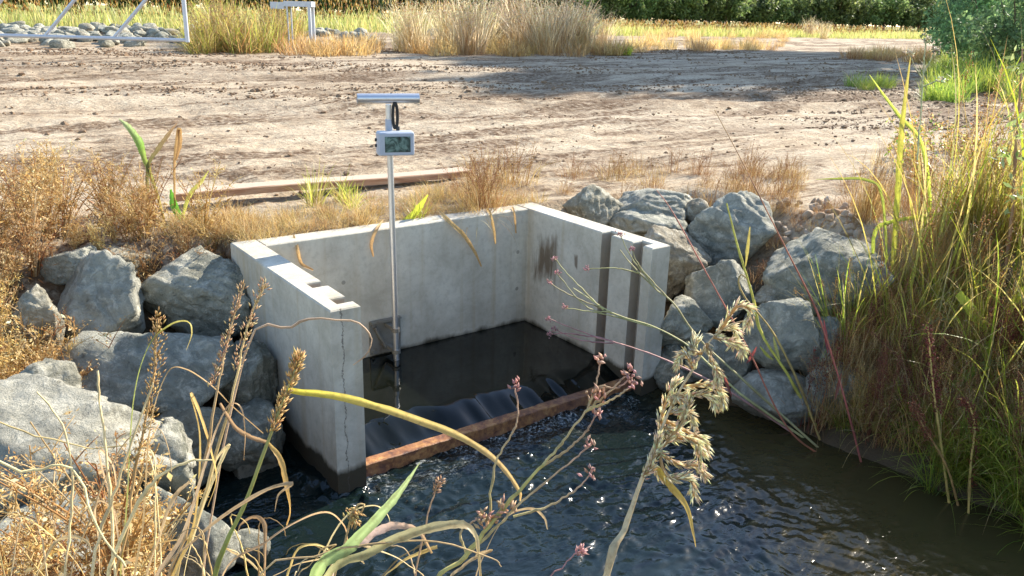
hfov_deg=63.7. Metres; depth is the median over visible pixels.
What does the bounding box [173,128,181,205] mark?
grass blade
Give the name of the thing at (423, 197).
straw tuft
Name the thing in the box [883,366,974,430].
bank grass clump
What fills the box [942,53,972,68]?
rank grass clump
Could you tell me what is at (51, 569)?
golden weed
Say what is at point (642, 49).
gold clump
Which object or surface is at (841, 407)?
golden grass clump
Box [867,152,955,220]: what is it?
golden grass clump
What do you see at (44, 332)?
golden weed
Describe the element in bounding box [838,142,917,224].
golden grass clump
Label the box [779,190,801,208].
rusty tuft
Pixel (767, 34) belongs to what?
gold clump
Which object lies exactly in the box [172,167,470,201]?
timber plank
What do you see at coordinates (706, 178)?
rusty tuft
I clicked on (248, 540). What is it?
rock
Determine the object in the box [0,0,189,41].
pipe gate
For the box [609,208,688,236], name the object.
rock
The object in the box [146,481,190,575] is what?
dry leaf
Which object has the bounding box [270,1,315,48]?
steel stand
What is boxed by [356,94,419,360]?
flow meter
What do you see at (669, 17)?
orchard tree
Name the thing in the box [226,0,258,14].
orchard tree
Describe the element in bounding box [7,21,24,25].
riprap stone
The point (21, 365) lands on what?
golden weed
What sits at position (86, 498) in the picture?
dry stalk
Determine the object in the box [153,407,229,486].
rock
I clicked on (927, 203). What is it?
golden grass clump
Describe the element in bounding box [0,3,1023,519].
ground
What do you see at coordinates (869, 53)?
brown grass clump
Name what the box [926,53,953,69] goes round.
rank grass clump
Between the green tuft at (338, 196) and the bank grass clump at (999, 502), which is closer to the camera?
the bank grass clump at (999, 502)
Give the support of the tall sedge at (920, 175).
on the ground at (350, 143)
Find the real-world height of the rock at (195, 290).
0.538 m
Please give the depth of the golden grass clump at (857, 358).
4.45 m
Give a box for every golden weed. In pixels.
[0,138,58,212]
[0,139,72,236]
[0,157,47,214]
[0,158,60,249]
[0,162,49,255]
[0,165,58,233]
[0,172,62,283]
[0,188,20,251]
[0,211,31,297]
[0,222,35,295]
[0,230,47,303]
[0,271,22,334]
[0,298,49,358]
[0,306,70,376]
[0,313,55,372]
[0,315,25,366]
[0,321,35,379]
[0,339,22,379]
[0,341,38,379]
[0,354,79,376]
[0,407,163,575]
[0,418,173,575]
[0,443,102,575]
[0,479,75,575]
[0,490,144,575]
[0,506,87,575]
[0,518,64,575]
[0,532,24,575]
[0,535,55,575]
[1,286,52,363]
[1,314,63,376]
[3,299,66,357]
[4,338,68,377]
[6,333,73,373]
[8,310,126,378]
[9,133,93,212]
[9,150,114,237]
[10,337,99,387]
[11,320,90,357]
[14,142,65,212]
[20,496,191,575]
[21,169,68,243]
[24,506,184,575]
[35,237,56,273]
[49,335,82,358]
[53,204,90,238]
[56,216,82,250]
[58,520,181,575]
[60,428,153,554]
[62,217,85,246]
[65,474,208,575]
[67,507,152,575]
[70,490,181,575]
[72,210,93,239]
[80,213,111,249]
[93,209,125,244]
[97,198,125,233]
[111,204,133,232]
[116,244,145,271]
[168,220,199,254]
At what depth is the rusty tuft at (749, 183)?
6.30 m
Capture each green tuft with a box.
[285,161,338,206]
[320,165,365,201]
[330,175,376,209]
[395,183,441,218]
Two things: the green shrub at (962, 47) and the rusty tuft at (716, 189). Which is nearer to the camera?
the rusty tuft at (716, 189)
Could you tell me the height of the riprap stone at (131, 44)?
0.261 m
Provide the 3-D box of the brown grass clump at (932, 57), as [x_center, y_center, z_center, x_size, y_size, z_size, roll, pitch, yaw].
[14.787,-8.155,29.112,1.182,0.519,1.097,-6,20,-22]
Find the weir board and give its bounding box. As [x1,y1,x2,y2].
[366,375,631,476]
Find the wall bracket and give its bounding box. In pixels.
[369,315,401,354]
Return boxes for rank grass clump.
[843,68,868,87]
[852,76,877,89]
[872,73,897,85]
[873,69,901,88]
[903,75,966,101]
[914,79,971,102]
[915,53,960,75]
[918,56,973,84]
[918,65,966,90]
[924,68,987,102]
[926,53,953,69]
[929,55,952,71]
[934,49,1002,83]
[937,47,964,64]
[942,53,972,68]
[945,61,993,93]
[954,52,982,72]
[956,61,1015,91]
[957,44,1020,77]
[960,49,1022,88]
[966,60,1019,91]
[995,76,1023,102]
[996,67,1022,98]
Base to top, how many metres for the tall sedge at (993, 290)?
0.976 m
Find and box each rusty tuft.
[421,151,513,197]
[439,161,518,238]
[440,138,523,188]
[441,162,533,233]
[451,156,521,208]
[451,163,531,226]
[456,144,522,187]
[481,137,562,188]
[486,147,544,186]
[551,179,585,194]
[554,151,602,179]
[563,161,592,177]
[586,154,633,185]
[588,158,614,179]
[603,149,646,177]
[611,178,642,198]
[615,151,653,175]
[621,157,676,186]
[630,174,666,189]
[646,173,671,188]
[650,147,688,174]
[678,153,713,176]
[681,181,713,203]
[686,150,722,174]
[689,168,715,183]
[695,173,717,188]
[697,165,747,206]
[707,159,755,191]
[721,170,752,193]
[722,158,771,189]
[723,145,770,173]
[731,144,771,176]
[731,157,782,194]
[737,153,766,174]
[737,170,759,193]
[743,176,763,196]
[744,163,771,176]
[747,259,766,288]
[754,165,802,198]
[757,234,790,257]
[760,177,794,200]
[763,166,786,178]
[767,163,792,178]
[768,151,810,178]
[770,199,784,218]
[773,198,792,216]
[775,156,799,175]
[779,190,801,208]
[780,197,809,219]
[781,171,808,190]
[781,177,809,199]
[782,212,809,232]
[783,153,812,174]
[783,155,818,180]
[789,170,813,189]
[795,217,834,231]
[809,198,843,213]
[822,196,846,208]
[831,211,870,231]
[832,171,860,189]
[835,187,861,205]
[836,161,917,209]
[836,180,862,194]
[864,132,905,166]
[878,182,915,211]
[886,150,941,175]
[886,151,943,186]
[891,164,944,207]
[891,180,941,211]
[931,146,970,186]
[940,117,987,152]
[941,132,970,155]
[996,124,1023,150]
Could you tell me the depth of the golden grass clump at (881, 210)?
5.44 m
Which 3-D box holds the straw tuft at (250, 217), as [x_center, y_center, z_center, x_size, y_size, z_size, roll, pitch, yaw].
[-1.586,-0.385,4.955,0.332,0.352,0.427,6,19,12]
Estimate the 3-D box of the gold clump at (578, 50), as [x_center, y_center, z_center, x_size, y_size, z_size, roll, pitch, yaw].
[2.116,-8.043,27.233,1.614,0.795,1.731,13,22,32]
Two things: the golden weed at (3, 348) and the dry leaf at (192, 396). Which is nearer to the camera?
the dry leaf at (192, 396)
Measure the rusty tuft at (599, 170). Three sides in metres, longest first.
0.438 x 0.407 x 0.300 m
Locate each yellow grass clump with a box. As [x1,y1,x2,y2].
[780,231,924,386]
[808,267,903,346]
[816,288,898,365]
[823,244,948,332]
[853,243,1023,371]
[857,236,916,312]
[864,287,1005,373]
[868,282,967,362]
[875,289,1016,394]
[878,265,956,339]
[887,250,1008,342]
[891,133,1020,227]
[891,267,971,351]
[893,345,985,397]
[903,113,1022,246]
[904,298,1023,425]
[906,200,971,253]
[906,245,983,316]
[908,169,975,225]
[911,195,957,243]
[913,151,1021,233]
[924,129,1021,239]
[926,287,1022,374]
[934,189,995,238]
[936,259,1012,314]
[937,272,1020,370]
[943,201,1023,296]
[945,297,1023,385]
[946,263,1023,366]
[950,268,1002,331]
[954,149,1021,243]
[954,317,1023,441]
[955,257,1023,338]
[958,150,1023,252]
[978,181,1023,288]
[985,293,1023,346]
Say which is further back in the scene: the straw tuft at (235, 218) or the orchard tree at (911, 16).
the orchard tree at (911, 16)
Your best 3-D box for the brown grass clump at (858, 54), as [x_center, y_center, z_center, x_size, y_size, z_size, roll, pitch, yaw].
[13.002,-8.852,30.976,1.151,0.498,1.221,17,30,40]
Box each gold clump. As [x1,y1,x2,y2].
[265,28,315,55]
[286,30,324,49]
[287,33,319,51]
[292,28,335,54]
[298,31,339,53]
[306,38,341,56]
[311,31,354,55]
[320,31,358,54]
[324,30,362,49]
[331,24,377,55]
[354,36,383,54]
[355,27,390,48]
[358,32,386,51]
[398,34,432,53]
[405,36,454,53]
[414,40,441,53]
[420,35,460,56]
[441,38,455,53]
[481,33,510,53]
[488,36,523,51]
[491,35,531,56]
[492,27,526,51]
[496,34,530,56]
[510,31,540,53]
[514,39,539,55]
[533,37,563,55]
[548,36,591,56]
[568,36,597,54]
[583,29,607,51]
[589,36,616,55]
[594,32,628,55]
[597,38,635,55]
[598,32,629,55]
[624,33,648,47]
[627,39,650,52]
[635,34,654,46]
[640,27,662,45]
[643,29,662,44]
[646,42,659,50]
[654,34,681,49]
[656,35,675,46]
[660,24,681,36]
[680,29,704,41]
[681,35,705,47]
[683,31,708,51]
[691,35,714,47]
[696,39,715,51]
[706,37,727,48]
[715,36,740,49]
[734,40,753,49]
[739,40,762,50]
[745,33,759,41]
[750,36,771,49]
[753,26,773,38]
[766,40,779,49]
[772,27,789,37]
[772,40,786,46]
[776,32,791,41]
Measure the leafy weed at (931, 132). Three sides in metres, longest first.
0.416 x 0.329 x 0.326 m
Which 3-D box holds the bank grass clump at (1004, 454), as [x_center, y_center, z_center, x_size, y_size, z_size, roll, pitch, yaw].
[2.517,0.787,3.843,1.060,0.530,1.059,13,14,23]
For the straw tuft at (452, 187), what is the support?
on the ground at (350, 143)
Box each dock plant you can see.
[908,398,958,505]
[922,322,949,502]
[956,396,981,513]
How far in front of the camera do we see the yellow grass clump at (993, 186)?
4.83 m
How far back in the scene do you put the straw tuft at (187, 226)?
4.79 m
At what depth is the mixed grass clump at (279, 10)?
27.60 m
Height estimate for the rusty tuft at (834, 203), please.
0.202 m
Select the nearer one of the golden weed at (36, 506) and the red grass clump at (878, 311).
the golden weed at (36, 506)
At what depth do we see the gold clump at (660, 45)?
35.44 m
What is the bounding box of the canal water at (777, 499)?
[194,387,1023,575]
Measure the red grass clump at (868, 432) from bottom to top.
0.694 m
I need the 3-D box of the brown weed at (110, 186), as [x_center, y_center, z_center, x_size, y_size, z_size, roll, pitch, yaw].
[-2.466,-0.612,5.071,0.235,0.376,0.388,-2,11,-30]
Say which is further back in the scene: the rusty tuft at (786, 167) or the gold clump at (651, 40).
the gold clump at (651, 40)
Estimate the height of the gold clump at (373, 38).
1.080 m
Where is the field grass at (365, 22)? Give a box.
[0,0,938,38]
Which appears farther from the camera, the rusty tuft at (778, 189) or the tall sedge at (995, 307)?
the rusty tuft at (778, 189)
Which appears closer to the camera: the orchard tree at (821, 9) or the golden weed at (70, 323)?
the golden weed at (70, 323)
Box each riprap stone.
[0,23,9,28]
[0,24,18,30]
[1,39,10,45]
[3,27,24,33]
[3,37,27,43]
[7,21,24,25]
[28,33,41,41]
[34,23,44,27]
[39,33,68,42]
[41,39,52,45]
[45,27,58,33]
[48,39,75,47]
[63,26,78,28]
[74,29,88,39]
[77,39,91,41]
[78,23,94,30]
[89,22,101,27]
[96,25,108,31]
[99,40,114,47]
[101,34,119,44]
[105,27,129,33]
[106,30,115,34]
[123,41,140,46]
[134,30,147,36]
[137,36,145,45]
[142,23,155,26]
[146,30,158,37]
[149,28,159,33]
[154,31,168,37]
[158,27,170,35]
[166,28,179,34]
[315,29,324,34]
[318,31,330,36]
[339,31,351,39]
[354,28,367,34]
[356,32,368,40]
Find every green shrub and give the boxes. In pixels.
[917,0,994,58]
[926,0,1023,65]
[951,0,1023,84]
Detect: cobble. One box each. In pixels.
[775,221,781,228]
[776,201,785,208]
[778,236,789,244]
[782,226,787,231]
[783,230,792,235]
[802,209,813,218]
[809,205,815,210]
[815,212,824,218]
[825,213,833,221]
[829,208,840,214]
[830,221,836,227]
[838,205,847,209]
[841,210,849,216]
[842,229,853,236]
[843,223,855,230]
[853,229,860,238]
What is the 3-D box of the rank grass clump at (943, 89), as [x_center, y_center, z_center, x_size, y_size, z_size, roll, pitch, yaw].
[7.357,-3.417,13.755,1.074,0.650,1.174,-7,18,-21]
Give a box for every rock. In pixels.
[0,373,195,519]
[0,491,119,575]
[12,284,65,349]
[19,358,81,387]
[37,245,96,284]
[49,331,239,417]
[56,249,145,339]
[98,246,150,277]
[122,417,195,503]
[128,486,241,575]
[141,245,252,337]
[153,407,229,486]
[217,339,278,411]
[217,397,285,471]
[232,463,278,478]
[236,528,270,565]
[562,184,622,225]
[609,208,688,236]
[618,188,692,219]
[644,224,711,301]
[654,344,697,391]
[660,295,713,348]
[684,259,755,331]
[684,332,751,385]
[685,198,708,223]
[687,190,775,265]
[730,367,819,428]
[738,297,819,370]
[754,284,776,305]
[762,227,894,316]
[800,316,846,374]
[804,361,866,414]
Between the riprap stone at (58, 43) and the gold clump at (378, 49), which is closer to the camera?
the riprap stone at (58, 43)
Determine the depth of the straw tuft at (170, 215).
4.93 m
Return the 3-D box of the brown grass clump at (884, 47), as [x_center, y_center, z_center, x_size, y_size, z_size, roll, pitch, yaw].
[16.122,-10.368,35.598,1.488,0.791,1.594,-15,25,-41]
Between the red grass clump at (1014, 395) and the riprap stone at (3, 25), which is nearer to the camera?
the red grass clump at (1014, 395)
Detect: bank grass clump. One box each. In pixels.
[787,391,900,448]
[831,362,965,451]
[860,363,991,461]
[862,332,1017,483]
[869,419,1003,532]
[880,365,1023,490]
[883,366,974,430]
[886,373,1021,474]
[890,379,1023,511]
[891,386,1019,493]
[897,377,983,447]
[906,392,1023,536]
[906,409,1023,542]
[911,397,1022,508]
[929,406,1023,483]
[933,389,1023,487]
[934,369,1023,475]
[945,421,1023,516]
[949,373,1023,500]
[949,412,1023,483]
[951,405,1022,473]
[955,432,1023,520]
[968,477,1023,552]
[997,436,1023,514]
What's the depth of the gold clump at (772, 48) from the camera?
38.51 m
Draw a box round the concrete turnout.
[230,202,669,493]
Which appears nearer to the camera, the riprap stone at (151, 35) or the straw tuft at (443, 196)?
the straw tuft at (443, 196)
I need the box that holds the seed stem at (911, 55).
[903,33,948,159]
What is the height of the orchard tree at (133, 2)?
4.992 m
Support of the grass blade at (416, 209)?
on the ground at (350, 143)
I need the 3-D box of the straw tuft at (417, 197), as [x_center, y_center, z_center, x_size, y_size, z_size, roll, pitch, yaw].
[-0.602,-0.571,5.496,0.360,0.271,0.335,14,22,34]
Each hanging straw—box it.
[293,235,312,270]
[369,220,383,256]
[436,208,481,265]
[488,210,495,243]
[511,207,516,232]
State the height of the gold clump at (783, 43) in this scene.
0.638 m
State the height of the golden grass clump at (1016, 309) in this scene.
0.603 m
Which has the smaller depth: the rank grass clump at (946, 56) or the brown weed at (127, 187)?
the brown weed at (127, 187)
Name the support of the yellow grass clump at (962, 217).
on the ground at (350, 143)
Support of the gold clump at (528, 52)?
on the ground at (350, 143)
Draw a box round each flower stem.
[545,316,788,430]
[546,256,804,437]
[583,230,817,446]
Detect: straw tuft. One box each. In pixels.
[153,203,212,225]
[156,209,188,232]
[159,216,195,247]
[162,215,214,245]
[166,206,209,225]
[170,212,221,241]
[171,207,216,246]
[174,209,223,241]
[175,213,222,235]
[205,221,234,251]
[208,193,258,219]
[212,212,252,238]
[214,196,254,221]
[214,207,259,230]
[214,222,245,245]
[215,209,240,230]
[217,226,233,242]
[218,206,256,224]
[220,205,251,223]
[221,214,269,257]
[223,207,263,235]
[225,200,257,221]
[225,230,253,254]
[228,199,268,229]
[230,217,278,237]
[232,218,274,253]
[233,206,282,238]
[237,207,280,224]
[246,219,293,243]
[249,218,281,236]
[258,201,293,228]
[263,214,297,238]
[266,197,323,223]
[266,208,294,228]
[270,203,297,222]
[275,208,333,233]
[281,206,316,228]
[282,202,313,217]
[283,217,310,232]
[297,199,329,213]
[297,206,333,233]
[300,194,347,217]
[300,211,332,230]
[306,198,356,222]
[306,214,342,232]
[311,196,338,217]
[312,206,334,222]
[322,213,354,228]
[327,185,362,204]
[334,199,385,224]
[335,201,374,225]
[339,206,380,223]
[341,206,366,225]
[342,198,383,225]
[349,198,376,215]
[357,186,387,206]
[357,193,402,213]
[358,204,387,215]
[360,198,387,212]
[361,189,385,201]
[367,202,388,215]
[368,212,386,223]
[383,194,411,206]
[385,194,414,214]
[386,210,410,220]
[394,191,412,202]
[396,186,441,206]
[398,178,450,200]
[402,189,436,202]
[403,199,434,217]
[410,172,445,199]
[416,196,447,216]
[420,183,449,196]
[426,184,455,201]
[427,197,456,212]
[428,192,452,210]
[430,177,461,203]
[432,177,482,191]
[439,171,465,195]
[444,203,464,214]
[445,182,484,201]
[448,198,485,213]
[471,176,514,204]
[502,190,532,204]
[506,191,530,205]
[508,187,527,196]
[513,181,547,201]
[518,187,557,206]
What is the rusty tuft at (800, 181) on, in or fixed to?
on the ground at (350, 143)
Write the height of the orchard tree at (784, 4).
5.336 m
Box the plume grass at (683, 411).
[603,296,757,575]
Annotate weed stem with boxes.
[657,191,816,451]
[715,111,861,461]
[726,203,816,425]
[738,274,820,439]
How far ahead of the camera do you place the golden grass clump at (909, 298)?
4.51 m
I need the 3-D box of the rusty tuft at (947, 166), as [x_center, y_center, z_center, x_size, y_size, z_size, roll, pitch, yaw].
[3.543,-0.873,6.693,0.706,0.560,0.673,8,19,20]
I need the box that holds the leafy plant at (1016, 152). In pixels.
[989,45,1023,286]
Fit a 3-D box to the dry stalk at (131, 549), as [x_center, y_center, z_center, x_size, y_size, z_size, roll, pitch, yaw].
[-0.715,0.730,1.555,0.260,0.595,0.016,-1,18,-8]
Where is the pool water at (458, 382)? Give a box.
[363,320,619,457]
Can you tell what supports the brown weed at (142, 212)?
on the ground at (350, 143)
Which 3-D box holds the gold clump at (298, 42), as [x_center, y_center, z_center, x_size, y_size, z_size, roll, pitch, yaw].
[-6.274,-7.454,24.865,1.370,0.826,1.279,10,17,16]
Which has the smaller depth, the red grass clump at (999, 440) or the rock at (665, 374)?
the red grass clump at (999, 440)
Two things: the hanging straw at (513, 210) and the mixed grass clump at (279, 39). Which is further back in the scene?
the mixed grass clump at (279, 39)
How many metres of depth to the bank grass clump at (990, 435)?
3.80 m
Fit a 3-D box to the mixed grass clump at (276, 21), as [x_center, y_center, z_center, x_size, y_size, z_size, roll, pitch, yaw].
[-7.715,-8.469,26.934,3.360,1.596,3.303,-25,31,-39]
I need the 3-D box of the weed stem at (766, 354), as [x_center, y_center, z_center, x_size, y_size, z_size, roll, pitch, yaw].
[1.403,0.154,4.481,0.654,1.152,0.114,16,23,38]
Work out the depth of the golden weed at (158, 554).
1.93 m
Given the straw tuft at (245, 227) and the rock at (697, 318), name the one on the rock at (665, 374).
the rock at (697, 318)
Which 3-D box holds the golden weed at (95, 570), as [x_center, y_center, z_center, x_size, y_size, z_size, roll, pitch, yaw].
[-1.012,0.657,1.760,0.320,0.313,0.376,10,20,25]
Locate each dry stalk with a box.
[0,422,126,575]
[0,460,126,566]
[0,511,21,575]
[0,511,84,575]
[35,512,55,575]
[36,392,73,575]
[37,535,90,575]
[67,539,187,574]
[70,426,171,575]
[90,383,153,575]
[94,500,118,575]
[97,370,116,575]
[98,449,123,575]
[106,459,211,575]
[116,307,166,572]
[119,448,161,575]
[127,447,156,575]
[159,482,292,575]
[162,519,212,575]
[167,280,247,575]
[175,277,271,575]
[176,527,204,575]
[180,554,209,575]
[184,444,230,574]
[187,534,207,575]
[203,317,371,575]
[226,548,262,575]
[230,514,249,575]
[237,515,266,575]
[245,548,263,575]
[257,517,285,575]
[259,540,501,575]
[273,558,364,575]
[286,543,329,575]
[287,543,330,565]
[294,556,321,575]
[298,544,335,575]
[320,505,389,557]
[334,503,365,575]
[363,546,423,575]
[373,545,414,574]
[382,542,428,575]
[384,545,436,575]
[415,475,445,575]
[450,549,491,575]
[476,507,547,575]
[550,543,590,575]
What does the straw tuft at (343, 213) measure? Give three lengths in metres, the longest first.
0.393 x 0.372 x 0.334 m
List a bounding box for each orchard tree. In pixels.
[5,0,33,9]
[23,0,81,11]
[74,0,98,10]
[90,0,157,14]
[157,0,204,14]
[199,0,232,10]
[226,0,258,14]
[249,1,274,14]
[264,0,301,17]
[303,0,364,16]
[335,8,355,15]
[345,1,379,17]
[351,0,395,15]
[352,0,392,18]
[393,0,423,14]
[404,0,455,19]
[443,0,486,16]
[487,0,523,14]
[519,0,555,17]
[548,0,594,15]
[580,0,624,23]
[608,5,620,19]
[615,0,658,23]
[645,0,674,24]
[649,1,679,24]
[668,6,689,24]
[673,0,707,24]
[690,0,726,21]
[710,0,752,26]
[739,0,778,27]
[759,0,794,27]
[779,0,814,28]
[802,0,836,27]
[822,18,833,27]
[828,0,861,26]
[840,0,872,29]
[859,0,889,27]
[869,11,889,29]
[873,0,909,30]
[888,0,925,30]
[907,0,943,30]
[915,0,944,30]
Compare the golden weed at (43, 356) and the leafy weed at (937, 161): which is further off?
the leafy weed at (937, 161)
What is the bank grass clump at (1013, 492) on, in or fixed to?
on the ground at (350, 143)
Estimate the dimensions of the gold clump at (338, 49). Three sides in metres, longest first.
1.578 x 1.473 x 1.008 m
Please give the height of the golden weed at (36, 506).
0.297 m
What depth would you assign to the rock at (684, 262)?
5.30 m
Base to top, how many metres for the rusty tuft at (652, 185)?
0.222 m
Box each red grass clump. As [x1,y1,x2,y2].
[775,339,907,450]
[817,295,907,377]
[822,304,907,379]
[829,366,931,463]
[831,327,1012,443]
[833,340,952,467]
[840,332,974,421]
[841,260,930,343]
[841,335,1001,458]
[846,283,918,373]
[866,304,966,415]
[874,353,1023,450]
[889,315,971,361]
[889,325,1001,400]
[895,342,955,440]
[904,376,1013,487]
[919,281,1021,393]
[938,296,1023,408]
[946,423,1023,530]
[948,346,1023,425]
[953,297,1023,398]
[957,304,1023,397]
[960,352,1023,444]
[960,355,1018,415]
[965,368,1023,517]
[977,385,1023,472]
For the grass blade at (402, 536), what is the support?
on the ground at (350, 143)
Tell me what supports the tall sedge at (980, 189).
on the ground at (350, 143)
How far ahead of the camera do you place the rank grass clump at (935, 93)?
13.99 m
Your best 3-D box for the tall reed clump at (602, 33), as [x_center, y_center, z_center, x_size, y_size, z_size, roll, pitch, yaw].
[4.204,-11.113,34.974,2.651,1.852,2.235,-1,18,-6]
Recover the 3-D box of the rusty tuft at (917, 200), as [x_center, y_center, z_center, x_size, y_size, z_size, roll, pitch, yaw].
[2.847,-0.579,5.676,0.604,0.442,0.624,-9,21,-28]
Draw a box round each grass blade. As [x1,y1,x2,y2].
[119,119,164,219]
[145,123,176,191]
[169,189,181,220]
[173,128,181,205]
[181,171,208,217]
[222,511,347,575]
[309,463,419,575]
[324,520,481,575]
[332,522,432,575]
[403,194,427,219]
[816,177,887,262]
[870,76,931,238]
[871,211,950,253]
[890,57,910,290]
[898,317,959,383]
[933,359,1019,417]
[955,291,1021,357]
[986,286,1023,354]
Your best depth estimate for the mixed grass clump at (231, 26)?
24.09 m
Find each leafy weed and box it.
[884,119,934,171]
[885,116,944,160]
[889,115,922,155]
[893,141,921,168]
[903,163,942,195]
[906,160,937,193]
[907,142,945,168]
[923,112,961,150]
[929,165,952,188]
[943,122,980,150]
[946,126,995,157]
[949,139,995,167]
[970,112,1006,142]
[970,137,1018,175]
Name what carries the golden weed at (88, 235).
on the ground at (350, 143)
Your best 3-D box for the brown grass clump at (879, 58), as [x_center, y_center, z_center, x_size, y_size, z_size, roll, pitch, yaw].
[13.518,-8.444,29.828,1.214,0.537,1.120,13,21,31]
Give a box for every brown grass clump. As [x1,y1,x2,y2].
[837,46,864,58]
[845,49,868,58]
[862,45,898,60]
[863,46,883,59]
[871,51,896,61]
[873,42,900,51]
[877,45,898,59]
[881,44,901,59]
[896,45,931,61]
[906,46,933,63]
[920,53,943,63]
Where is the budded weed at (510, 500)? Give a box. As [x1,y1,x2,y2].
[437,353,642,575]
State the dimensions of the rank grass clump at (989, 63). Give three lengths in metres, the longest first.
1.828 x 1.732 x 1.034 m
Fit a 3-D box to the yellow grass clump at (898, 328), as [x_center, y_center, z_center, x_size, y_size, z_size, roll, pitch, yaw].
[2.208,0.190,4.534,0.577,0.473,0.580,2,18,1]
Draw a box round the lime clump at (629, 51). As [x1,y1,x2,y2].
[615,43,636,55]
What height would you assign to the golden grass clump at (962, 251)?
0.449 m
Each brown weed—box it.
[32,155,133,229]
[72,144,129,216]
[84,190,155,242]
[90,158,169,245]
[92,163,130,211]
[96,156,182,220]
[97,179,173,235]
[97,221,171,281]
[109,181,166,226]
[111,176,160,221]
[119,171,164,200]
[160,229,217,260]
[171,155,242,233]
[173,205,232,255]
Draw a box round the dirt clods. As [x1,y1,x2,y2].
[0,47,1023,229]
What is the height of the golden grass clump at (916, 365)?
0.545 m
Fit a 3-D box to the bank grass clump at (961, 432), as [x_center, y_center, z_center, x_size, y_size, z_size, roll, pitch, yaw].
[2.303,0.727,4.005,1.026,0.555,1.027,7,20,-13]
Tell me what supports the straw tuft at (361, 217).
on the ground at (350, 143)
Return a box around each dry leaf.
[120,320,192,575]
[133,366,262,575]
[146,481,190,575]
[155,403,245,575]
[171,392,216,575]
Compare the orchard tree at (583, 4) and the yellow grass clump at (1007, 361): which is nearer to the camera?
the yellow grass clump at (1007, 361)
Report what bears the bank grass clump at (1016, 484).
on the ground at (350, 143)
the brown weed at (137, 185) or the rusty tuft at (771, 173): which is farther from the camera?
the rusty tuft at (771, 173)
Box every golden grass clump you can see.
[795,328,884,427]
[796,341,874,429]
[796,347,857,426]
[811,312,882,400]
[825,300,893,375]
[828,324,910,389]
[836,355,913,429]
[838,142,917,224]
[841,308,924,378]
[844,165,912,223]
[845,296,951,391]
[845,354,899,434]
[846,263,950,363]
[848,360,927,430]
[852,286,885,325]
[862,165,914,219]
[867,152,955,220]
[871,165,909,215]
[878,186,927,250]
[879,244,934,299]
[881,373,988,473]
[887,206,987,292]
[891,349,993,447]
[892,324,1020,427]
[898,353,1007,458]
[905,207,980,275]
[907,319,966,375]
[912,246,956,281]
[913,190,940,222]
[920,244,969,307]
[920,358,1012,448]
[921,283,1014,377]
[926,182,966,231]
[926,212,959,255]
[936,214,1015,280]
[940,253,980,294]
[941,172,1015,235]
[942,263,1012,326]
[953,359,1001,422]
[954,182,1010,261]
[960,275,1023,351]
[961,224,1012,281]
[967,434,1023,513]
[970,194,1020,260]
[970,337,1023,428]
[987,396,1023,495]
[992,200,1023,250]
[998,401,1023,450]
[1005,382,1023,449]
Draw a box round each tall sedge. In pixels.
[816,122,1005,344]
[839,56,1012,276]
[850,179,1006,311]
[863,67,1023,328]
[904,179,1023,411]
[906,1,1023,242]
[909,106,1012,234]
[913,185,1023,361]
[923,231,1023,390]
[933,67,1023,203]
[940,41,1022,255]
[951,16,1023,214]
[952,208,1023,375]
[967,264,1023,361]
[968,82,1023,261]
[982,30,1023,294]
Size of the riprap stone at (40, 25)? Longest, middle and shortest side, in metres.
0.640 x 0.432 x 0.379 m
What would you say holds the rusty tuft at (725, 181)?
on the ground at (350, 143)
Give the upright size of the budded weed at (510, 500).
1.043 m
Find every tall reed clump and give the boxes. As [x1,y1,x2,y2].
[369,0,438,51]
[380,1,437,52]
[388,0,437,48]
[392,0,490,48]
[419,0,463,38]
[427,0,511,54]
[439,0,501,53]
[456,0,516,51]
[464,0,532,47]
[465,0,534,33]
[480,0,536,40]
[493,0,549,38]
[493,0,564,51]
[502,4,541,38]
[503,0,566,54]
[528,0,592,52]
[536,0,572,44]
[537,2,574,49]
[546,0,615,40]
[554,0,608,32]
[554,1,608,52]
[554,5,599,44]
[557,0,606,52]
[593,9,622,44]
[798,16,818,32]
[802,18,818,36]
[813,19,832,38]
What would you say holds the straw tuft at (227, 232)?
on the ground at (350, 143)
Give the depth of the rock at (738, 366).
4.76 m
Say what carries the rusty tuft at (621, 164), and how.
on the ground at (350, 143)
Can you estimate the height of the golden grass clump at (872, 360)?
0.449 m
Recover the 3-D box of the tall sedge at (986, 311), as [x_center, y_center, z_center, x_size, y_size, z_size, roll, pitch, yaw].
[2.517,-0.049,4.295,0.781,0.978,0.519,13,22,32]
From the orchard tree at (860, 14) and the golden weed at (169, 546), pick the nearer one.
the golden weed at (169, 546)
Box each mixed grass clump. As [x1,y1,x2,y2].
[165,16,223,54]
[166,7,222,51]
[166,18,215,46]
[170,1,241,52]
[175,13,241,52]
[176,0,250,25]
[178,0,234,24]
[188,14,247,53]
[189,0,260,28]
[203,2,259,51]
[210,6,275,53]
[212,10,262,45]
[217,5,290,52]
[237,0,307,47]
[237,10,307,46]
[239,0,323,43]
[260,16,298,53]
[268,0,323,36]
[269,5,308,43]
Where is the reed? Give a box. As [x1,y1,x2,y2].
[212,346,521,575]
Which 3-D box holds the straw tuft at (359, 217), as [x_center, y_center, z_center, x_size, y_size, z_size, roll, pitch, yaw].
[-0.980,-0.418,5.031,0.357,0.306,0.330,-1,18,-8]
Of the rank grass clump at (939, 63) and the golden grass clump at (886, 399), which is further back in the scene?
the rank grass clump at (939, 63)
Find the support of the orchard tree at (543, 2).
on the ground at (350, 143)
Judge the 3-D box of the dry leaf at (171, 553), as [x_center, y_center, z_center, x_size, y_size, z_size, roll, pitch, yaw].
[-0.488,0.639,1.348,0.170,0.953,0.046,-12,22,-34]
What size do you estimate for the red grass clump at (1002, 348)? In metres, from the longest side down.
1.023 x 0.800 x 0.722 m
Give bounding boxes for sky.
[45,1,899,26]
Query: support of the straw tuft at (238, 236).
on the ground at (350, 143)

